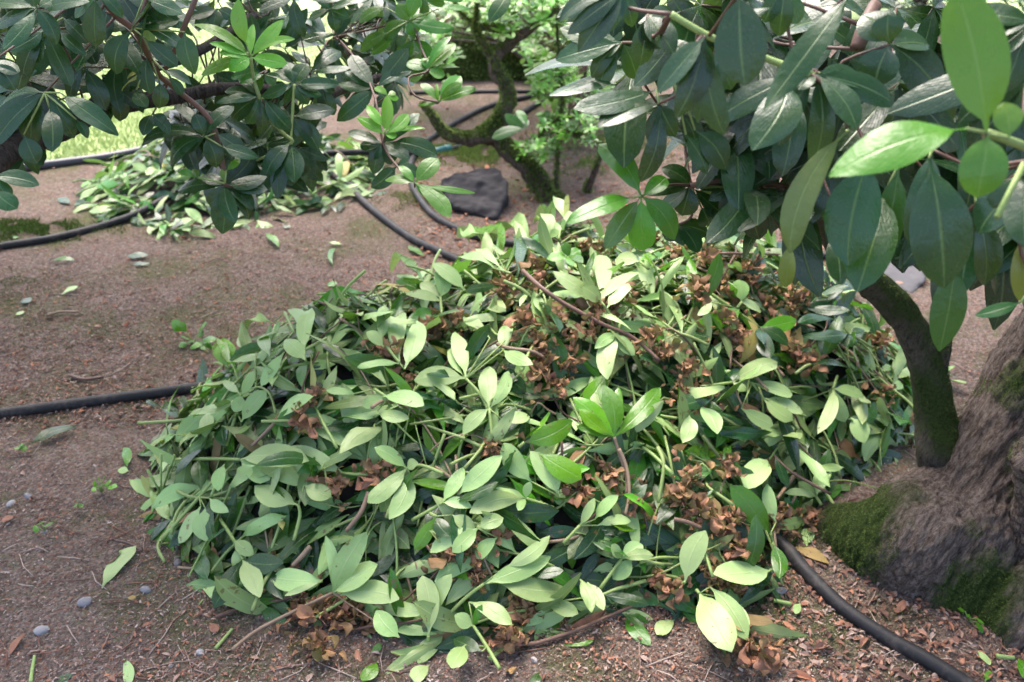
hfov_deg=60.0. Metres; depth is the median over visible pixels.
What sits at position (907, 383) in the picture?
cut sprig
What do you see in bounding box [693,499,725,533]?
dead blossom
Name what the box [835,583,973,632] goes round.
moss
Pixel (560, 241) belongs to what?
cut sprig
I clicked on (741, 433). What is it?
cut sprig
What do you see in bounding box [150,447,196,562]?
cut sprig
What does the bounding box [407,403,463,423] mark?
cut sprig
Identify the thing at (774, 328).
cut sprig
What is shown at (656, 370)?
cut sprig
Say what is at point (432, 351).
cut sprig
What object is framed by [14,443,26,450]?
seedling
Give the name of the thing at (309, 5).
lawn
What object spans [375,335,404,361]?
dead blossom
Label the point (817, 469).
cut sprig
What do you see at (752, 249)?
cut sprig
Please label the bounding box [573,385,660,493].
cut sprig
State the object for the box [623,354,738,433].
cut sprig
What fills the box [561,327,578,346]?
dead blossom
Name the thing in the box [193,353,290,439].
cut sprig
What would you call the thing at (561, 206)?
cut sprig
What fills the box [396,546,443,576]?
cut sprig
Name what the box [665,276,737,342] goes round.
cut sprig
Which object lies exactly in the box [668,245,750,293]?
cut sprig
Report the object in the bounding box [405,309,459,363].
cut sprig
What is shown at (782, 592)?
pebble
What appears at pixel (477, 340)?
cut sprig
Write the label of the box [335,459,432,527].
cut sprig
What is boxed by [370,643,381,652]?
fallen leaf
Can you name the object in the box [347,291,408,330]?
cut sprig
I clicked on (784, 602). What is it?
twig
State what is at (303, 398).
cut sprig
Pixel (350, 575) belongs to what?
cut sprig
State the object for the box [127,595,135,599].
fallen leaf
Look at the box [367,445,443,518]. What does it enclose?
cut sprig
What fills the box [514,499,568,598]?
cut sprig
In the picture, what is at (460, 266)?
cut sprig
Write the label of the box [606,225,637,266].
cut sprig
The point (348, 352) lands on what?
cut sprig
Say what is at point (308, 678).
bud scales
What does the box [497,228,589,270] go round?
cut sprig
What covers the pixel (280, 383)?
cut sprig
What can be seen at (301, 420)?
dead blossom
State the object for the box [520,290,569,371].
cut sprig
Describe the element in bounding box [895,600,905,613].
fallen leaf
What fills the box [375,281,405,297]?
cut sprig
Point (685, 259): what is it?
cut sprig
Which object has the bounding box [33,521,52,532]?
seedling
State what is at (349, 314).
cut sprig
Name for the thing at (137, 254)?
fallen leaf
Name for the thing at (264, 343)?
cut sprig
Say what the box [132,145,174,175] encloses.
cut sprig
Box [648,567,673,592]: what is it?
dead blossom
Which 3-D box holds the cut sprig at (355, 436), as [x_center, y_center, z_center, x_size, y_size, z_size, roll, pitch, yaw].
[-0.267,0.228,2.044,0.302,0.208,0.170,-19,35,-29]
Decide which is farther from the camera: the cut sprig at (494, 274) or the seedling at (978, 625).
the cut sprig at (494, 274)
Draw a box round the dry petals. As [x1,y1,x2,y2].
[271,235,898,673]
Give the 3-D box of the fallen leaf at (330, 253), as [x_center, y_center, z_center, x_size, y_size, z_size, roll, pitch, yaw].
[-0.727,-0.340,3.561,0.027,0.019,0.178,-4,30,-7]
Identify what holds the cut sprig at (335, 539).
on the cut foliage at (314, 561)
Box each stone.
[441,168,508,220]
[884,262,925,293]
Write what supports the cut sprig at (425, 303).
on the leaf mould at (560, 518)
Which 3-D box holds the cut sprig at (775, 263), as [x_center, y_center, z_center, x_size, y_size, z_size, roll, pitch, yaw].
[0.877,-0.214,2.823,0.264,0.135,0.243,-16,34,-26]
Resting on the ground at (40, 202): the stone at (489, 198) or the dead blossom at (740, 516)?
the stone at (489, 198)
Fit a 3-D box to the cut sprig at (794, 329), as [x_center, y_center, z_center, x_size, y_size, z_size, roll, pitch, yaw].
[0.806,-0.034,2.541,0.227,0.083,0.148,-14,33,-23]
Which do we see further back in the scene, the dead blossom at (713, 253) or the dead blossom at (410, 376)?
the dead blossom at (713, 253)
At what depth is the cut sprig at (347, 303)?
2.29 m
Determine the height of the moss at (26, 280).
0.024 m
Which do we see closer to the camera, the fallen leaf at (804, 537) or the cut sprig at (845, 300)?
the fallen leaf at (804, 537)
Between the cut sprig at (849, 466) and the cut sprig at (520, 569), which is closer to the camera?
the cut sprig at (520, 569)
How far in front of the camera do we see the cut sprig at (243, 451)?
2.12 m
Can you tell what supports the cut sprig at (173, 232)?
on the cut foliage at (154, 223)
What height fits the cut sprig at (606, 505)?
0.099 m
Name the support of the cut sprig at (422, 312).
on the cut foliage at (314, 561)
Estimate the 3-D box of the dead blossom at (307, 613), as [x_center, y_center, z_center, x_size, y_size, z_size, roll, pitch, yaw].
[-0.439,0.586,1.906,0.090,0.070,0.075,-2,30,-3]
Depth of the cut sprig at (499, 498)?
1.94 m
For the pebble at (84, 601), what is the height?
0.018 m
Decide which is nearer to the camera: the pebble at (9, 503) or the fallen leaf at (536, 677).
the fallen leaf at (536, 677)
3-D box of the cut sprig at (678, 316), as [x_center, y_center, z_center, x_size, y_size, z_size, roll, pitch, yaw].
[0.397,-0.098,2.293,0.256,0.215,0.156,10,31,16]
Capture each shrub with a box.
[372,1,561,81]
[395,0,614,144]
[418,0,605,202]
[540,35,616,96]
[820,0,1023,22]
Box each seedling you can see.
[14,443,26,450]
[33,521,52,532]
[74,499,82,507]
[91,476,116,492]
[171,319,215,350]
[959,607,983,632]
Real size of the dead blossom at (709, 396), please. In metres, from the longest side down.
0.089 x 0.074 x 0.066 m
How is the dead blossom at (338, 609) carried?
on the ground at (40, 202)
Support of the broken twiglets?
on the ground at (40, 202)
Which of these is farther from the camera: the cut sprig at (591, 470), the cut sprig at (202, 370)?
the cut sprig at (202, 370)
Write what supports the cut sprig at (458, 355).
on the cut foliage at (314, 561)
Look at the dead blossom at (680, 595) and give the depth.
1.93 m
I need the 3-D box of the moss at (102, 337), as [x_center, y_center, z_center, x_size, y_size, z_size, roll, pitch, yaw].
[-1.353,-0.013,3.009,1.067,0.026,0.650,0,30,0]
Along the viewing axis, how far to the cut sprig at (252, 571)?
1.94 m
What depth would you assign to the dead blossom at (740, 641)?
1.84 m
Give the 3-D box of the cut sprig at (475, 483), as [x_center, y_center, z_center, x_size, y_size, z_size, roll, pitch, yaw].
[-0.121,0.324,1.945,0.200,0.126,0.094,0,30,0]
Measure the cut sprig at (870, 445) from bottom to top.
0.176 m
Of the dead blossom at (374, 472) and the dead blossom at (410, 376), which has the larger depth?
the dead blossom at (410, 376)
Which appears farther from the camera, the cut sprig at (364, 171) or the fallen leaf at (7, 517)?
the cut sprig at (364, 171)
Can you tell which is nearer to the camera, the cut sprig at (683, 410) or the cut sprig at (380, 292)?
the cut sprig at (683, 410)
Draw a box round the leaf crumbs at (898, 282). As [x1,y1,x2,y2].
[411,103,929,285]
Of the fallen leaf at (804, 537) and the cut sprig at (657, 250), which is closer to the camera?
the fallen leaf at (804, 537)
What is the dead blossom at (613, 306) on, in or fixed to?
on the cut foliage at (314, 561)
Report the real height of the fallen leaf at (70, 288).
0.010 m
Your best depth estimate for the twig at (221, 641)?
1.88 m
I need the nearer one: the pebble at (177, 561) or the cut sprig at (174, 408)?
the pebble at (177, 561)
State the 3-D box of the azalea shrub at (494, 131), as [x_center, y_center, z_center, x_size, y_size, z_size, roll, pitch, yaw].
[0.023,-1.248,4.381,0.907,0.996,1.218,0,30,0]
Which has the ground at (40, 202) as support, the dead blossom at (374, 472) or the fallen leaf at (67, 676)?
the fallen leaf at (67, 676)
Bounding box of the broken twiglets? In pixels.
[0,187,1023,681]
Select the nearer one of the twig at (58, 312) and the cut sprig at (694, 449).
the cut sprig at (694, 449)
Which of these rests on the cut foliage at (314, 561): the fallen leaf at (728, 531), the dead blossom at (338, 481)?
the dead blossom at (338, 481)
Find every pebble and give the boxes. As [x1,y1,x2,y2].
[6,500,15,507]
[24,492,31,499]
[33,625,49,635]
[76,596,92,606]
[140,586,151,593]
[174,558,181,566]
[192,372,215,381]
[195,649,203,655]
[531,656,537,662]
[776,587,786,594]
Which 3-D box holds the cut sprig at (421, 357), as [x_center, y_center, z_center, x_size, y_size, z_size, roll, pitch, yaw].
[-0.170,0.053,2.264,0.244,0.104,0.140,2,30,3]
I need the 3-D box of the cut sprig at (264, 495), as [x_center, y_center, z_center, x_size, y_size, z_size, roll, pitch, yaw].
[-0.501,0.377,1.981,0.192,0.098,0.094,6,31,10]
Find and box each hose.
[0,149,418,249]
[0,381,976,681]
[328,172,471,262]
[408,94,825,259]
[409,89,530,94]
[452,99,545,150]
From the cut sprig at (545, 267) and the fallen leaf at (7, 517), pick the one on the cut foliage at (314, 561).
the cut sprig at (545, 267)
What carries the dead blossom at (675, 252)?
on the cut foliage at (314, 561)
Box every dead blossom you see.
[283,401,327,438]
[287,598,328,626]
[290,592,307,604]
[302,626,337,661]
[305,384,327,400]
[322,597,344,622]
[323,466,349,499]
[330,606,349,620]
[336,599,373,630]
[355,458,392,489]
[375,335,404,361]
[400,372,416,381]
[418,315,447,345]
[427,547,468,568]
[431,307,444,314]
[439,305,468,324]
[451,544,482,568]
[466,566,486,585]
[477,437,503,459]
[486,285,510,299]
[487,527,514,538]
[488,624,524,654]
[492,273,513,287]
[503,304,538,328]
[506,594,541,632]
[519,249,548,270]
[528,331,559,365]
[528,358,551,382]
[533,269,548,280]
[548,309,569,325]
[548,371,569,395]
[557,352,580,372]
[558,479,594,507]
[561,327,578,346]
[574,295,616,322]
[579,236,592,250]
[581,312,599,340]
[591,237,604,255]
[600,293,624,310]
[600,462,624,494]
[620,493,644,517]
[632,325,662,347]
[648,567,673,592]
[652,338,680,363]
[655,230,662,241]
[657,571,689,609]
[664,244,687,259]
[664,474,695,508]
[669,355,699,379]
[676,379,689,393]
[677,461,701,488]
[681,506,699,519]
[685,273,711,308]
[691,381,716,414]
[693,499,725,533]
[696,240,721,266]
[700,565,717,579]
[716,579,744,591]
[718,307,739,328]
[718,453,747,477]
[721,286,739,304]
[721,499,746,531]
[723,531,750,560]
[726,324,752,342]
[732,625,760,655]
[737,634,782,676]
[738,253,765,272]
[742,272,759,284]
[758,293,779,315]
[776,501,797,522]
[777,282,811,303]
[785,299,796,315]
[786,342,802,360]
[789,343,828,373]
[805,504,823,521]
[865,327,897,345]
[880,383,896,391]
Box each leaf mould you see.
[119,160,334,217]
[182,240,891,603]
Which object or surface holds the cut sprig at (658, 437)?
on the cut foliage at (314, 561)
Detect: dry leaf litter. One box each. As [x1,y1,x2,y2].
[414,113,823,266]
[761,517,1023,681]
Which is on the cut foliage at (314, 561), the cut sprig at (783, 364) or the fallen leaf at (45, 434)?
the cut sprig at (783, 364)
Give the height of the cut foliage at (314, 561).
0.621 m
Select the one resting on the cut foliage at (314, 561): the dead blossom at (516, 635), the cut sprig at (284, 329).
the cut sprig at (284, 329)
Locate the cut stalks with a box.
[154,220,909,668]
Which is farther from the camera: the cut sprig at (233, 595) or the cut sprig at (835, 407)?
the cut sprig at (835, 407)
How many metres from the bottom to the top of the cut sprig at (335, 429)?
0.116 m
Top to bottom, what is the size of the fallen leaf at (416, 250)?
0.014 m
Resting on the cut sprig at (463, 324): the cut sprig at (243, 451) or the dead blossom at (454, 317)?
the dead blossom at (454, 317)
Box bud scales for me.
[0,106,987,681]
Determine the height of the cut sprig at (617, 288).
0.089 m
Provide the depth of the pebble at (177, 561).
2.09 m
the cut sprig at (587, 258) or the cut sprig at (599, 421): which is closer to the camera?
the cut sprig at (599, 421)
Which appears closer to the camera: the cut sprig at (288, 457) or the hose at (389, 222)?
the cut sprig at (288, 457)
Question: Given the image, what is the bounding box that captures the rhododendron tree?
[525,0,1023,651]
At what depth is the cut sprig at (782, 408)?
2.25 m
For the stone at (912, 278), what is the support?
on the ground at (40, 202)
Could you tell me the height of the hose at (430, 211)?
0.050 m
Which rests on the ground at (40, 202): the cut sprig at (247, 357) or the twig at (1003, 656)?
the twig at (1003, 656)
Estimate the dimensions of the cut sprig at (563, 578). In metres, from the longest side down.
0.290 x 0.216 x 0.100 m
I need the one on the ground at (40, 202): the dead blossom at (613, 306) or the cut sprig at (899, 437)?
the cut sprig at (899, 437)
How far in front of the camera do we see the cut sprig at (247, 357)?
2.28 m
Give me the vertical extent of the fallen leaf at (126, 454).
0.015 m
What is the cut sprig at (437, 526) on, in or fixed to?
on the cut sprig at (512, 515)
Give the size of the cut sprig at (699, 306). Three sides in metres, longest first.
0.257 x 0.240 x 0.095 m
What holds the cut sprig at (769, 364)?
on the cut foliage at (314, 561)
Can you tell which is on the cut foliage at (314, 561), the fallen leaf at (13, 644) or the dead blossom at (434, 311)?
the dead blossom at (434, 311)
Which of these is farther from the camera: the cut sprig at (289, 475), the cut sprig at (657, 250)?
the cut sprig at (657, 250)
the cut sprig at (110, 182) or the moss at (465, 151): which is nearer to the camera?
the cut sprig at (110, 182)
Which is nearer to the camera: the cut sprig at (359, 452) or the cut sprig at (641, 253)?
the cut sprig at (359, 452)
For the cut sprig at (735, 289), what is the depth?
2.38 m
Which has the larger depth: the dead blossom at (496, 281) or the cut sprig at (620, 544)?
the dead blossom at (496, 281)
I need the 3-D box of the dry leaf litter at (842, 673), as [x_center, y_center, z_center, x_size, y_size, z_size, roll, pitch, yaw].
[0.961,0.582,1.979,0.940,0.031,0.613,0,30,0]
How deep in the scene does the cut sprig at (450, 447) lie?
2.01 m
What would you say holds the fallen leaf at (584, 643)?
on the ground at (40, 202)
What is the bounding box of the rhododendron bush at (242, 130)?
[0,0,510,233]
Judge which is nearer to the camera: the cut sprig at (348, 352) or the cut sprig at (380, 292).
the cut sprig at (348, 352)
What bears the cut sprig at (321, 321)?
on the leaf mould at (560, 518)
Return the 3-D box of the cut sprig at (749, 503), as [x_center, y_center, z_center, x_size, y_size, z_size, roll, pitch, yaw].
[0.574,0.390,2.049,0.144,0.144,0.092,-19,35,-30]
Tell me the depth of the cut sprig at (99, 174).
4.22 m
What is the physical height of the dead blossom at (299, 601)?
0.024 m
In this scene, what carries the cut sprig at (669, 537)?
on the cut foliage at (314, 561)
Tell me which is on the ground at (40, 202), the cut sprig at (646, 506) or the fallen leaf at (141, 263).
the fallen leaf at (141, 263)
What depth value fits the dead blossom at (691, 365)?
2.18 m
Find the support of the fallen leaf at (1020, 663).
on the dry leaf litter at (842, 673)
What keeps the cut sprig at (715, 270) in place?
on the cut foliage at (314, 561)
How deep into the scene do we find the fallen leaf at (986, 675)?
1.80 m
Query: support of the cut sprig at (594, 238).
on the cut foliage at (314, 561)
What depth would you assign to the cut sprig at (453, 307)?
2.38 m
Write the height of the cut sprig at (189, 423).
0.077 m
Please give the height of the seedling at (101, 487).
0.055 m
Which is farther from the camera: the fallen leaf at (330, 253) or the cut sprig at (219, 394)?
the fallen leaf at (330, 253)
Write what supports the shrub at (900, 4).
on the ground at (40, 202)
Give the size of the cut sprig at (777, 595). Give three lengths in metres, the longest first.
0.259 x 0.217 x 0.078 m
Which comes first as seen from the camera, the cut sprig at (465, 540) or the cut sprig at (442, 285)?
the cut sprig at (465, 540)
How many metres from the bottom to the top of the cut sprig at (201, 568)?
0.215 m
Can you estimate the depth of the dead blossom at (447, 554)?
1.88 m
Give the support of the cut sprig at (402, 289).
on the cut foliage at (314, 561)
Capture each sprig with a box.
[72,171,115,190]
[75,153,139,195]
[83,154,135,165]
[88,181,156,221]
[129,475,159,497]
[130,139,163,159]
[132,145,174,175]
[137,366,243,429]
[140,439,204,486]
[141,154,184,175]
[142,434,172,456]
[146,396,201,416]
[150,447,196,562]
[151,442,183,512]
[156,165,201,188]
[156,218,198,241]
[156,385,196,447]
[161,460,228,543]
[169,420,236,533]
[170,425,212,453]
[174,443,308,485]
[176,398,216,441]
[176,465,266,543]
[178,383,213,424]
[190,399,272,448]
[191,348,284,433]
[191,364,250,403]
[192,491,258,579]
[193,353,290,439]
[196,359,207,381]
[202,345,235,396]
[203,576,288,614]
[209,451,351,531]
[210,423,271,495]
[210,467,286,573]
[212,337,245,382]
[212,518,283,607]
[221,425,297,505]
[222,321,282,399]
[223,351,284,445]
[227,308,304,378]
[230,337,310,360]
[231,532,399,650]
[244,311,294,355]
[250,481,320,611]
[251,393,312,446]
[254,483,331,540]
[255,353,338,448]
[257,314,292,365]
[257,445,367,476]
[258,270,365,360]
[260,553,279,605]
[261,388,390,445]
[265,356,334,384]
[268,309,396,387]
[272,568,322,595]
[283,308,327,361]
[296,383,387,518]
[298,182,324,204]
[306,333,413,402]
[306,585,320,595]
[308,288,339,383]
[308,514,424,623]
[309,279,386,342]
[311,153,363,194]
[316,286,406,302]
[319,503,373,547]
[320,142,329,169]
[321,133,343,142]
[324,299,415,357]
[326,387,423,422]
[329,137,352,149]
[330,138,367,167]
[333,279,387,318]
[334,149,379,178]
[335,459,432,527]
[338,384,420,476]
[345,353,459,405]
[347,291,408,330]
[357,305,426,369]
[363,292,443,340]
[367,276,402,310]
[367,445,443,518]
[367,492,446,565]
[370,356,461,429]
[373,283,435,313]
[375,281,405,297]
[379,367,483,449]
[385,408,491,518]
[386,609,526,673]
[388,568,458,620]
[390,251,493,301]
[391,254,464,295]
[394,361,513,454]
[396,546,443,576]
[398,249,444,308]
[398,590,564,635]
[400,495,497,577]
[403,343,474,388]
[405,257,492,303]
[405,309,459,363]
[406,324,450,366]
[407,295,510,338]
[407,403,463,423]
[411,455,501,521]
[413,512,474,549]
[414,317,532,408]
[416,574,451,641]
[417,324,509,406]
[420,270,450,312]
[420,399,519,521]
[429,510,554,605]
[430,513,502,558]
[434,466,558,572]
[446,601,511,669]
[449,290,507,330]
[450,412,549,474]
[451,536,562,612]
[452,296,546,429]
[453,375,531,468]
[454,263,547,328]
[456,259,550,302]
[457,212,528,273]
[458,262,476,274]
[459,363,556,422]
[463,220,539,273]
[463,279,558,349]
[463,366,529,436]
[465,447,589,525]
[470,482,553,513]
[471,231,508,299]
[488,623,527,660]
[489,227,565,269]
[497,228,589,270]
[500,443,581,498]
[503,279,610,343]
[513,234,526,284]
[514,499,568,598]
[514,572,580,632]
[517,268,546,324]
[517,419,572,448]
[520,216,595,315]
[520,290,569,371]
[521,259,567,292]
[522,253,623,305]
[525,418,602,461]
[527,243,596,277]
[527,446,643,499]
[528,333,607,480]
[533,201,560,251]
[536,216,623,268]
[540,341,662,408]
[543,565,606,611]
[547,242,582,269]
[548,469,654,558]
[550,579,649,616]
[552,261,661,319]
[553,194,573,240]
[553,255,639,313]
[559,270,630,329]
[562,495,630,543]
[567,254,640,311]
[568,243,586,273]
[570,532,627,605]
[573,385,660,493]
[574,376,663,462]
[575,228,626,274]
[576,392,673,475]
[576,475,663,565]
[591,217,630,265]
[593,237,643,302]
[593,520,748,587]
[595,323,634,379]
[599,541,652,589]
[601,309,678,388]
[603,427,665,493]
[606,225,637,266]
[610,329,668,404]
[610,484,681,542]
[611,255,691,292]
[612,254,669,303]
[615,251,654,269]
[617,234,671,260]
[618,251,708,346]
[620,256,683,320]
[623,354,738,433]
[627,249,722,315]
[629,323,730,422]
[630,260,680,293]
[631,240,707,272]
[635,290,724,386]
[637,387,738,480]
[638,418,723,470]
[639,253,706,279]
[639,534,733,567]
[648,253,739,348]
[650,240,711,254]
[651,443,716,576]
[656,238,726,275]
[659,444,733,505]
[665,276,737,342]
[665,574,807,654]
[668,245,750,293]
[677,395,722,442]
[679,530,707,585]
[682,295,736,333]
[686,347,770,446]
[686,421,778,476]
[694,315,768,391]
[695,586,749,651]
[696,509,762,555]
[698,280,760,315]
[700,358,776,391]
[701,435,791,538]
[704,226,777,270]
[711,293,795,357]
[714,561,773,584]
[715,297,784,376]
[717,281,750,338]
[721,241,764,283]
[721,243,771,296]
[723,246,768,258]
[723,493,772,603]
[726,462,804,550]
[729,254,828,298]
[730,484,776,541]
[731,417,830,494]
[733,305,814,351]
[733,349,797,430]
[740,388,782,459]
[741,381,802,428]
[741,458,770,488]
[747,545,784,616]
[759,229,778,262]
[762,417,829,486]
[764,252,842,291]
[770,541,787,578]
[771,356,828,396]
[772,314,818,341]
[776,282,849,315]
[785,463,842,505]
[786,374,833,503]
[791,294,863,368]
[794,316,847,374]
[796,470,816,552]
[798,313,872,347]
[801,375,840,475]
[802,434,831,503]
[806,270,855,343]
[810,276,898,352]
[812,332,900,391]
[816,332,880,424]
[817,375,869,442]
[830,279,861,303]
[831,453,865,480]
[835,338,912,407]
[843,290,873,308]
[846,404,890,471]
[849,397,913,466]
[851,308,894,359]
[853,300,896,343]
[868,387,911,444]
[880,357,909,389]
[882,349,957,385]
[890,366,912,407]
[891,359,965,383]
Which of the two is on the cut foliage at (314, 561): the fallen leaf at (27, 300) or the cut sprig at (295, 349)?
the cut sprig at (295, 349)
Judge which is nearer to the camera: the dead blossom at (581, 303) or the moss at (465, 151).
the dead blossom at (581, 303)
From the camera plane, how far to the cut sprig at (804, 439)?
2.35 m
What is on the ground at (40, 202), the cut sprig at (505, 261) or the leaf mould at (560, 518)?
the leaf mould at (560, 518)
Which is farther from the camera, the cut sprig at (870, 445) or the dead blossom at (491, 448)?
the cut sprig at (870, 445)
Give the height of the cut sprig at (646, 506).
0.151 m
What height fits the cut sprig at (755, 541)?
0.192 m
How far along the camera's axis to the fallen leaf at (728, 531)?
2.02 m
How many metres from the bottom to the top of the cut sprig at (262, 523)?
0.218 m
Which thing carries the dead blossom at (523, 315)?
on the cut foliage at (314, 561)
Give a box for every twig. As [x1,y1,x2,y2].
[29,655,35,681]
[46,310,78,316]
[69,374,103,380]
[115,539,142,551]
[214,628,232,649]
[269,591,304,604]
[291,545,311,566]
[344,491,369,532]
[496,342,546,358]
[521,269,660,361]
[521,606,633,645]
[617,448,630,514]
[656,446,664,502]
[674,517,701,529]
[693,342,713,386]
[720,252,779,254]
[774,598,791,605]
[776,471,796,499]
[996,653,1014,659]
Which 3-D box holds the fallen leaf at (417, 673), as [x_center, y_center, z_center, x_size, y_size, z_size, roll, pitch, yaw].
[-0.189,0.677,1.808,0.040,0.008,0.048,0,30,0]
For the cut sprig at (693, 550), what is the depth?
1.94 m
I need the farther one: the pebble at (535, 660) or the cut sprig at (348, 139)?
the cut sprig at (348, 139)
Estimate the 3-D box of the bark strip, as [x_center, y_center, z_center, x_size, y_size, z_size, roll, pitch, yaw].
[-0.615,0.592,1.947,0.070,0.011,0.011,-16,34,-26]
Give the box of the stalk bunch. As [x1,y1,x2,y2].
[146,454,175,492]
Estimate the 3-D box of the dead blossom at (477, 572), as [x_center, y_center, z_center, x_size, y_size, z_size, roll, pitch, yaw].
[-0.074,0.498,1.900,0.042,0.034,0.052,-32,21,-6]
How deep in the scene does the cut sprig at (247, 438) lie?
2.08 m
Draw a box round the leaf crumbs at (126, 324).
[0,225,390,428]
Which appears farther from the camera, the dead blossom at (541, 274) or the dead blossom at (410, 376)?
the dead blossom at (541, 274)
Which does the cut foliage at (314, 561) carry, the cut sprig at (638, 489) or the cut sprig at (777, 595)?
the cut sprig at (638, 489)
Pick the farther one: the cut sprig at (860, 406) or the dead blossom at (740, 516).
the cut sprig at (860, 406)
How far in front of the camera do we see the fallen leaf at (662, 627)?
1.91 m
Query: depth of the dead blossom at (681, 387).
2.17 m
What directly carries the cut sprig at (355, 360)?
on the cut foliage at (314, 561)
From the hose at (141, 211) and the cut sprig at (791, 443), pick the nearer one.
the cut sprig at (791, 443)
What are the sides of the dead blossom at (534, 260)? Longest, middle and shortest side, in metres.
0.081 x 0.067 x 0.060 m
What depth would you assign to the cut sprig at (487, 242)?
2.62 m
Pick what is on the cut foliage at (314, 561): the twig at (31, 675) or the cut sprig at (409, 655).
the cut sprig at (409, 655)
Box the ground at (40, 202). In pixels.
[0,20,1023,681]
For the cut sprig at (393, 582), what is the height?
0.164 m
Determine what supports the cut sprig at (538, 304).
on the cut foliage at (314, 561)
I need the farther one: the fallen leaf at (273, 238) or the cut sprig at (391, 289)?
the fallen leaf at (273, 238)
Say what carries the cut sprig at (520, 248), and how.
on the cut foliage at (314, 561)
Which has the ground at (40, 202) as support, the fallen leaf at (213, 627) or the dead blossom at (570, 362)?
the fallen leaf at (213, 627)
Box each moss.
[0,216,125,243]
[0,263,73,310]
[0,295,265,390]
[371,189,442,211]
[415,137,566,167]
[513,123,683,167]
[560,157,609,175]
[787,526,833,568]
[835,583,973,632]
[836,592,979,636]
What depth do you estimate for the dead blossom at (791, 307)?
2.48 m
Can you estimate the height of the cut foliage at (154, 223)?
0.268 m
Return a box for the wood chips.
[0,181,1022,681]
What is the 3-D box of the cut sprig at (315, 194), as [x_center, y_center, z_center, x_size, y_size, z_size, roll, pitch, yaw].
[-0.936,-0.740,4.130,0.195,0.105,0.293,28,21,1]
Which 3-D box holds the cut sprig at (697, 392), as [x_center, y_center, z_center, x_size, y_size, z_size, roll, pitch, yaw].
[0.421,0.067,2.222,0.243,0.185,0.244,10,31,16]
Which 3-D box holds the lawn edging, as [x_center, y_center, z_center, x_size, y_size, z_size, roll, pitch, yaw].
[-2.503,-0.866,4.463,1.584,0.049,0.106,-17,34,-26]
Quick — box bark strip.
[215,608,236,618]
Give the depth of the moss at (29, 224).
3.83 m
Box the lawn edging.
[24,141,163,170]
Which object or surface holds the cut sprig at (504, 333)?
on the cut foliage at (314, 561)
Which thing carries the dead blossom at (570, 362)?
on the cut sprig at (597, 384)
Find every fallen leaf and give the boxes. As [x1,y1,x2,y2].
[1,515,12,521]
[9,633,24,655]
[20,297,31,302]
[29,425,74,444]
[54,256,73,260]
[57,673,72,681]
[61,286,76,294]
[102,546,135,585]
[118,466,128,472]
[122,447,131,465]
[123,659,133,681]
[125,252,147,257]
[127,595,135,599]
[134,262,149,264]
[209,623,218,631]
[266,233,278,246]
[327,281,336,285]
[328,248,334,267]
[360,662,378,680]
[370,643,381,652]
[408,245,423,255]
[409,665,429,681]
[417,635,442,663]
[530,672,540,681]
[564,640,592,645]
[625,617,650,645]
[654,620,674,634]
[712,525,749,534]
[793,603,800,613]
[795,547,828,563]
[801,528,814,545]
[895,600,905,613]
[977,650,990,664]
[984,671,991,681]
[1017,658,1023,677]
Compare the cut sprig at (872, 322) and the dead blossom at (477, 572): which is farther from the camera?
the cut sprig at (872, 322)
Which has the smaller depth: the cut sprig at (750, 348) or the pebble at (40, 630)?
the pebble at (40, 630)
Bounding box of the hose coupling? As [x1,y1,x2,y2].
[435,144,451,152]
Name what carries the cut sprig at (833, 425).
on the cut foliage at (314, 561)
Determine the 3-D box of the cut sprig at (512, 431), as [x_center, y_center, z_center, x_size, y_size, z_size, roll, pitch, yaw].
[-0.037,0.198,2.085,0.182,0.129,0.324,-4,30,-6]
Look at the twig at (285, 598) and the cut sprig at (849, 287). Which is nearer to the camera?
the twig at (285, 598)
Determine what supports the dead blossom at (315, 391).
on the cut sprig at (280, 383)
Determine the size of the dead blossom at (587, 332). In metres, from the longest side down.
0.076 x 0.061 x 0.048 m
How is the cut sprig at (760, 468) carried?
on the cut foliage at (314, 561)
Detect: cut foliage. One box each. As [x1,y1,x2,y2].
[58,140,387,239]
[138,219,914,653]
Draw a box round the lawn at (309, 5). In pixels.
[6,0,1023,159]
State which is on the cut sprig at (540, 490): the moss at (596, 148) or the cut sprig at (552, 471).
the cut sprig at (552, 471)
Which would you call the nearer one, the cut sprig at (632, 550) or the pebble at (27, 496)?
the cut sprig at (632, 550)
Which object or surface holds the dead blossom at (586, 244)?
on the cut foliage at (314, 561)
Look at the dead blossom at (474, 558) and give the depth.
1.90 m
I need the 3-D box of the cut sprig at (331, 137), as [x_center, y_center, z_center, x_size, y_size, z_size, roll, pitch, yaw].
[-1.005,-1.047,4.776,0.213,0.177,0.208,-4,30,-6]
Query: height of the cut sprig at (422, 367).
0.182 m
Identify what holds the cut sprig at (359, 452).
on the cut foliage at (314, 561)
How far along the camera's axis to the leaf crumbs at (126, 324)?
3.05 m
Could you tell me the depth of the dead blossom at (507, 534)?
1.93 m
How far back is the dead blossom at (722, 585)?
1.94 m
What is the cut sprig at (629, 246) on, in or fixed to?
on the cut foliage at (314, 561)
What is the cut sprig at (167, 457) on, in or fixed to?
on the cut foliage at (314, 561)

